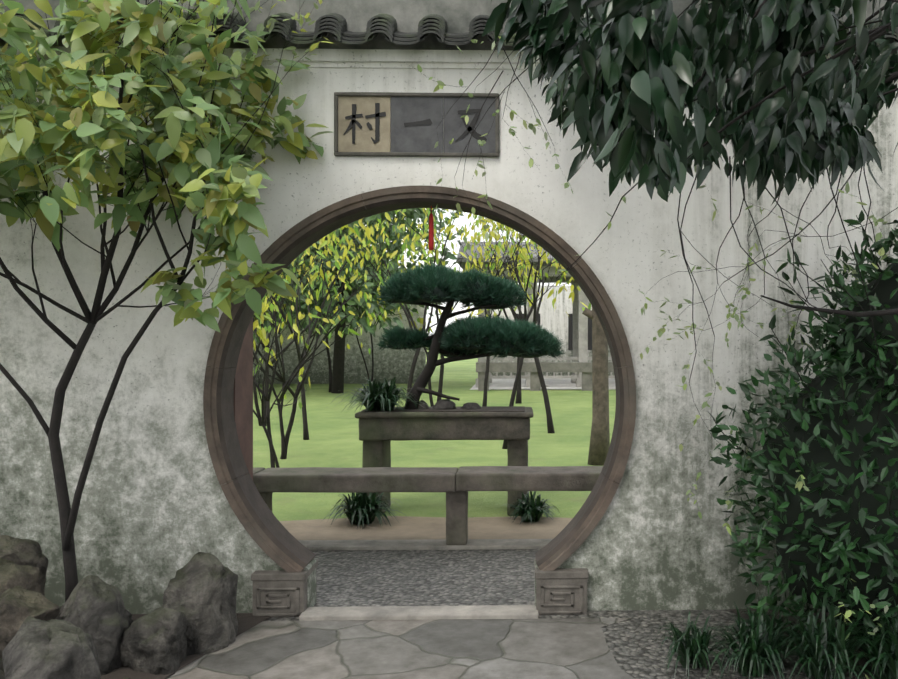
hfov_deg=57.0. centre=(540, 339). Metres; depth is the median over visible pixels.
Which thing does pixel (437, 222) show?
tree crown
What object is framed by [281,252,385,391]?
tree
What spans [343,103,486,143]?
plaque calligraphy
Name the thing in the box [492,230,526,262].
garden tree leaves
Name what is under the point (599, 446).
big garden tree
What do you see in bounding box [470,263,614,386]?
pavilion
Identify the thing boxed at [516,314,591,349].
pavilion windows
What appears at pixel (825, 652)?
mondo grass
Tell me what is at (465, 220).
sky
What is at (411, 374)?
tree
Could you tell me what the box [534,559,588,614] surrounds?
meander block
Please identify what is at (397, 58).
cornice wall
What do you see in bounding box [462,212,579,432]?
tree
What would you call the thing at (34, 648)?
rock
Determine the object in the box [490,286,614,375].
pavilion back wall
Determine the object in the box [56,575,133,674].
rock
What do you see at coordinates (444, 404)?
trough rock
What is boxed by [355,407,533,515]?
stone trough planter
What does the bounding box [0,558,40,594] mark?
rock
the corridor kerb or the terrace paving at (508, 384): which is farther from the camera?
the terrace paving at (508, 384)
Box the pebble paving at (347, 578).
[164,549,884,678]
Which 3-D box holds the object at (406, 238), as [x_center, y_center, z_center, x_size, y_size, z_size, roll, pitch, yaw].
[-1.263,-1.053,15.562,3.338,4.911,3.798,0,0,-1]
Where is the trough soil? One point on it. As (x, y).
(498, 409)
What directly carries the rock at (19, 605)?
on the soil beds
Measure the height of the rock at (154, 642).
0.254 m
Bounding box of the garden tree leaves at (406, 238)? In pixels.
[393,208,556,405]
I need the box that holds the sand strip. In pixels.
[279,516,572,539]
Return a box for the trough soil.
[365,406,524,411]
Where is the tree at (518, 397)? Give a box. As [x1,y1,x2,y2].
[474,219,567,403]
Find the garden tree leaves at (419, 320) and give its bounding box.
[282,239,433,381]
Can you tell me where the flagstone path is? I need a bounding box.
[168,618,634,678]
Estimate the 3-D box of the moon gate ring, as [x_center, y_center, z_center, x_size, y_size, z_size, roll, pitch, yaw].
[-0.599,0.211,4.193,2.155,1.961,0.212,0,0,-1]
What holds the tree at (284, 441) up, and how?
on the ground at (334, 440)
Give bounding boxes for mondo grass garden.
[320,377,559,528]
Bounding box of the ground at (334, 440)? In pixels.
[253,347,615,520]
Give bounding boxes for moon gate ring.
[203,185,635,572]
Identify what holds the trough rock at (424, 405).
on the trough soil
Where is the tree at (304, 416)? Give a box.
[265,217,431,439]
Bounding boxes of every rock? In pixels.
[0,535,48,596]
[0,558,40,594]
[0,585,59,658]
[0,658,4,678]
[2,616,100,678]
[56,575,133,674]
[119,607,187,675]
[162,552,237,655]
[417,400,429,408]
[433,399,456,409]
[460,402,480,409]
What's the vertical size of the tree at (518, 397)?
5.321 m
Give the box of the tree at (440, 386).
[294,208,590,406]
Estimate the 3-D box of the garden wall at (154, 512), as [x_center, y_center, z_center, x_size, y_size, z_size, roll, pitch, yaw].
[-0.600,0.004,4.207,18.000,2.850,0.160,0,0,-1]
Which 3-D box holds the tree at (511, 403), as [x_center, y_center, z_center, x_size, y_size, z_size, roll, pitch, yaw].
[-0.463,-0.723,9.921,2.049,4.255,2.762,0,0,-35]
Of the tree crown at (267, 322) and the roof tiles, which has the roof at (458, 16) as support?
the roof tiles
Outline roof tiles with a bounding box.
[0,10,897,46]
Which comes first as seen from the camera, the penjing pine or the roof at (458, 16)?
the roof at (458, 16)
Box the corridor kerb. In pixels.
[298,539,552,550]
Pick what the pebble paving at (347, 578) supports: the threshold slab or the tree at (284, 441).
the threshold slab
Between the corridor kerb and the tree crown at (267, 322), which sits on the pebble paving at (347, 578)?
the corridor kerb
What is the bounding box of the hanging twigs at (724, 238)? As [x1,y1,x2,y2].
[404,24,897,660]
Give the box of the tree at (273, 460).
[253,212,390,467]
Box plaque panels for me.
[338,96,495,152]
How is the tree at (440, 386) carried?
on the ground at (334, 440)
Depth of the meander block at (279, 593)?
4.05 m
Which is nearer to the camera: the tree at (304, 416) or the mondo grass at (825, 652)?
the mondo grass at (825, 652)
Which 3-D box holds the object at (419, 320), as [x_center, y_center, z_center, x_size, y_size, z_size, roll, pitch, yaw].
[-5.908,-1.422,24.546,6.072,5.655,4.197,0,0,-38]
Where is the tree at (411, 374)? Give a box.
[301,208,541,398]
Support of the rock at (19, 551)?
on the rock
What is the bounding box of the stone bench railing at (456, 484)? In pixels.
[253,466,602,544]
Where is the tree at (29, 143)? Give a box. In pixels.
[0,0,340,601]
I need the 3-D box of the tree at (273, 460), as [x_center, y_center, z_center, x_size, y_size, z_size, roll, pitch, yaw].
[-3.016,-0.368,8.314,3.559,3.546,3.722,0,0,-1]
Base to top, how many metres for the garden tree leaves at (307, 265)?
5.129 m
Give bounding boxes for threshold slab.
[299,605,538,620]
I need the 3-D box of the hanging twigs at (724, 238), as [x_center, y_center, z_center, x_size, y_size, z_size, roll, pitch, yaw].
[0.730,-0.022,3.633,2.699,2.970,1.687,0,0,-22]
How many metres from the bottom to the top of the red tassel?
0.240 m
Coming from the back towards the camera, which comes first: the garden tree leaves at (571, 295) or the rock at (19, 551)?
the garden tree leaves at (571, 295)
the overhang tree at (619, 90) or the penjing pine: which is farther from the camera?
the penjing pine
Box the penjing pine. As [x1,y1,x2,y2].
[374,263,564,408]
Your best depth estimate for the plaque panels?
4.12 m
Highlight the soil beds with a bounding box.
[101,609,885,678]
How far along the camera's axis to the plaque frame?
4.11 m
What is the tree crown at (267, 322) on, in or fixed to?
on the ground at (334, 440)
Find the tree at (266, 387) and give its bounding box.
[253,221,386,425]
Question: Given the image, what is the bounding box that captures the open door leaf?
[234,317,252,479]
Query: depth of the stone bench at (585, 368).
21.96 m
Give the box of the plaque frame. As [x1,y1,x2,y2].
[334,92,498,156]
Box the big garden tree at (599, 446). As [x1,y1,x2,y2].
[582,307,609,465]
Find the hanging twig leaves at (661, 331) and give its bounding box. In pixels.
[417,37,888,678]
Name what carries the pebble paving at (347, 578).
on the ground at (334, 440)
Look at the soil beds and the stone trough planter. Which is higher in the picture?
the stone trough planter
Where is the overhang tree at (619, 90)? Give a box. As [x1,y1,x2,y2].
[482,0,897,316]
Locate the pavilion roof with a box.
[456,242,559,268]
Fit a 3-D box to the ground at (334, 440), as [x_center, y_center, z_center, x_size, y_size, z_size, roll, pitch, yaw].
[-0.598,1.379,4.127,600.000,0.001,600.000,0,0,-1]
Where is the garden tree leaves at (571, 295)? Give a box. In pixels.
[530,255,574,303]
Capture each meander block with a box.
[251,560,317,616]
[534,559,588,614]
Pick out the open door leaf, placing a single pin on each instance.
(243, 398)
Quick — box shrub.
[707,210,897,654]
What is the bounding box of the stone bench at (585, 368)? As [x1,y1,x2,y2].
[476,362,613,390]
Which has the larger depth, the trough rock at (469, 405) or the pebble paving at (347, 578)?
the trough rock at (469, 405)
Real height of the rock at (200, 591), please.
0.417 m
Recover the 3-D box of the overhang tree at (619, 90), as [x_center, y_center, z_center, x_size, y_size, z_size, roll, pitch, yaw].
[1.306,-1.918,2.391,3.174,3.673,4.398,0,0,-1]
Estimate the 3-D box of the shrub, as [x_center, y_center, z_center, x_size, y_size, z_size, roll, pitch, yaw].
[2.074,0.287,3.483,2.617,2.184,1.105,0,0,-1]
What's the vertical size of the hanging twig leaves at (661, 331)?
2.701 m
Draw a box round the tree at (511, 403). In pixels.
[414,212,548,448]
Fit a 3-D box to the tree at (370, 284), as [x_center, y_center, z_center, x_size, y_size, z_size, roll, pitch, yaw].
[-5.568,-2.835,21.721,7.105,8.440,6.028,0,0,-1]
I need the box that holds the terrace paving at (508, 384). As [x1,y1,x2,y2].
[470,379,615,389]
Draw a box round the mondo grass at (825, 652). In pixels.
[649,593,897,678]
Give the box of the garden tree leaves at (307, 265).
[253,225,359,343]
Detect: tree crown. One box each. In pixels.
[253,223,406,333]
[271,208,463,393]
[351,208,463,316]
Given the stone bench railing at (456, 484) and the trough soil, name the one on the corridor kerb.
the stone bench railing at (456, 484)
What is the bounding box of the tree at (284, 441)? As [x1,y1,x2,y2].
[253,209,480,458]
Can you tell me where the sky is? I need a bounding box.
[370,208,570,335]
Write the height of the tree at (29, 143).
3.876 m
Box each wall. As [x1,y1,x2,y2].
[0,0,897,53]
[0,46,896,69]
[0,66,897,613]
[253,302,425,383]
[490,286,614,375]
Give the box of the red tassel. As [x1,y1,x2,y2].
[429,206,433,249]
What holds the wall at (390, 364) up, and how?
on the ground at (334, 440)

